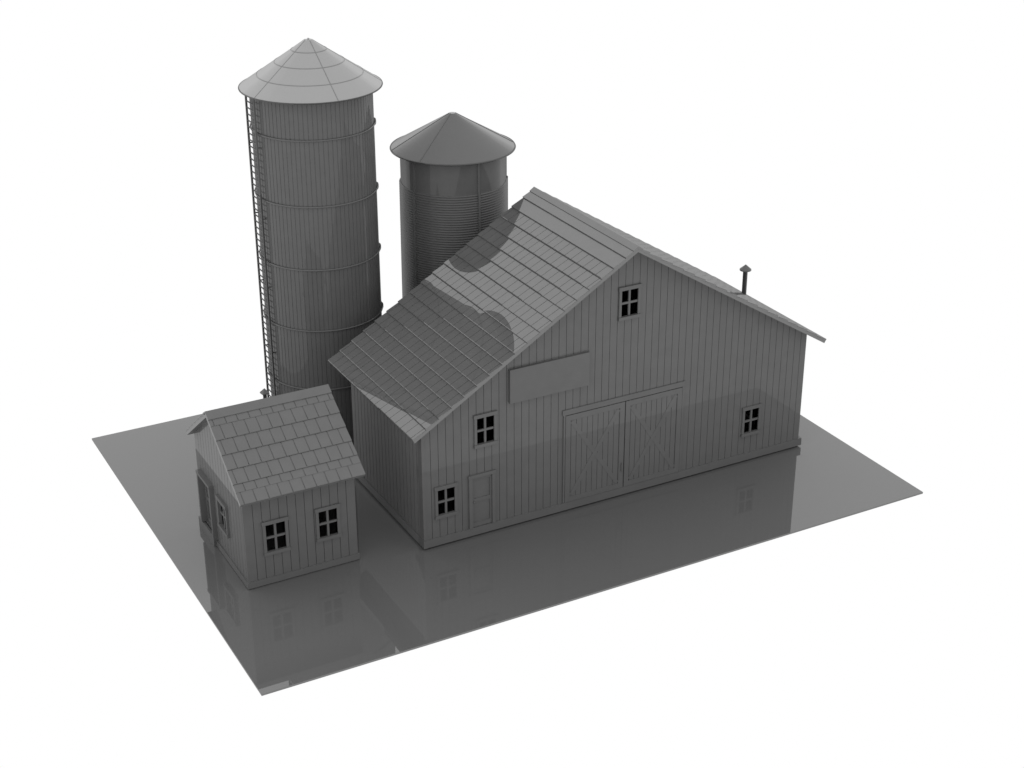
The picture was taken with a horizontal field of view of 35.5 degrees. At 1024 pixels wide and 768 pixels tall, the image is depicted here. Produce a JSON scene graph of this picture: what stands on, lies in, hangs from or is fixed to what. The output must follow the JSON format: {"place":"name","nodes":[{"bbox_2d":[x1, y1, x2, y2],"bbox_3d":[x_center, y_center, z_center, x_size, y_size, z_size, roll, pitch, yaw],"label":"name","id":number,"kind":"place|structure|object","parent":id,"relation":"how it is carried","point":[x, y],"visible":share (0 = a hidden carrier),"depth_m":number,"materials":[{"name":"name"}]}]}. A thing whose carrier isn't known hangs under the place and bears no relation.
{"place":"outdoors","nodes":[
{"label":"outdoors","id":0,"kind":"place"},
{"bbox_2d":[92,414,922,695],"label":"ground","id":1,"kind":"structure","parent":0,"point":[396,588],"depth_m":41.09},
{"bbox_2d":[186,384,364,589],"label":"shed","id":2,"kind":"structure","parent":1,"relation":"on","point":[291,461],"depth_m":39.35,"materials":[{"name":"grey"}]},
{"bbox_2d":[205,485,210,522],"bbox_3d":[-7.749,3.073,41.158,0.090,1.408,0.838,-13,28,-25],"label":"door","id":3,"kind":"structure","parent":2,"relation":"in","point":[206,489],"depth_m":41.52,"materials":[{"name":"grey"}]},
{"bbox_2d":[215,494,229,538],"bbox_3d":[-7.200,3.299,40.085,0.200,0.900,0.750,-13,28,-25],"label":"window","id":4,"kind":"structure","parent":2,"relation":"in","point":[224,527],"depth_m":40.07,"materials":[{"name":"grey wood"}]},
{"bbox_2d":[261,516,290,556],"bbox_3d":[-5.808,3.707,39.206,0.685,0.950,0.180,-13,28,-25],"label":"window","id":5,"kind":"structure","parent":2,"relation":"in","point":[277,550],"depth_m":39.16,"materials":[{"name":"grey wood"}]},
{"bbox_2d":[314,503,341,542],"bbox_3d":[-4.597,3.428,39.800,0.670,0.940,0.180,-13,28,-25],"label":"window","id":6,"kind":"structure","parent":2,"relation":"in","point":[329,536],"depth_m":39.76,"materials":[{"name":"grey wood"}]},
{"bbox_2d":[238,38,383,444],"bbox_3d":[-5.426,-4.022,45.108,3.890,11.531,3.890,-13,28,-25],"label":"silo","id":7,"kind":"object","parent":1,"relation":"on","point":[313,119],"visible":0.91,"depth_m":43.35,"materials":[{"name":"grey metal"}]},
{"bbox_2d":[390,112,515,297],"bbox_3d":[-1.691,-3.681,47.382,3.622,8.950,3.622,-13,28,-25],"label":"silo","id":8,"kind":"object","parent":1,"relation":"on","point":[453,186],"visible":0.44,"depth_m":45.26,"materials":[{"name":"grey metal"}]},
{"bbox_2d":[328,187,825,548],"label":"barn","id":9,"kind":"structure","parent":1,"relation":"on","point":[534,352],"depth_m":41.96,"materials":[{"name":"grey"}]},
{"bbox_2d":[434,482,458,519],"bbox_3d":[-1.700,2.956,40.803,0.660,0.920,0.180,-13,28,-25],"label":"window","id":10,"kind":"structure","parent":9,"relation":"in","point":[444,487],"depth_m":40.77,"materials":[{"name":"grey wood"}]},
{"bbox_2d":[473,474,491,527],"bbox_3d":[-0.777,3.023,41.342,0.568,1.487,0.114,-13,28,-25],"label":"door","id":11,"kind":"structure","parent":9,"relation":"in","point":[482,486],"depth_m":41.36,"materials":[{"name":"grey"}]},
{"bbox_2d":[473,410,497,448],"bbox_3d":[-0.697,1.134,40.542,0.670,0.930,0.180,-13,28,-25],"label":"window","id":12,"kind":"structure","parent":9,"relation":"in","point":[494,413],"depth_m":40.50,"materials":[{"name":"grey wood"}]},
{"bbox_2d":[564,401,624,502],"bbox_3d":[2.201,1.820,42.521,1.815,2.578,0.068,-13,28,-25],"label":"sliding door","id":13,"kind":"structure","parent":9,"relation":"in","point":[594,438],"depth_m":42.51,"materials":[{"name":"grey"}]},
{"bbox_2d":[618,283,641,321],"bbox_3d":[3.007,-2.125,41.221,0.680,0.920,0.180,-13,28,-25],"label":"window","id":14,"kind":"structure","parent":9,"relation":"in","point":[636,286],"depth_m":41.18,"materials":[{"name":"grey wood"}]},
{"bbox_2d":[623,387,682,486],"bbox_3d":[3.808,1.436,43.321,1.795,2.578,0.039,-13,28,-25],"label":"sliding door","id":15,"kind":"structure","parent":9,"relation":"in","point":[652,429],"depth_m":43.29,"materials":[{"name":"grey"}]},
{"bbox_2d":[740,403,761,437],"bbox_3d":[6.688,0.995,44.903,0.660,0.910,0.180,-13,28,-25],"label":"window","id":16,"kind":"structure","parent":9,"relation":"in","point":[743,434],"depth_m":44.87,"materials":[{"name":"grey wood"}]},
{"bbox_2d":[0,0,1023,767],"label":"sky","id":17,"kind":"structure","parent":0,"point":[863,159],"materials":[{"name":"white"}]}
]}

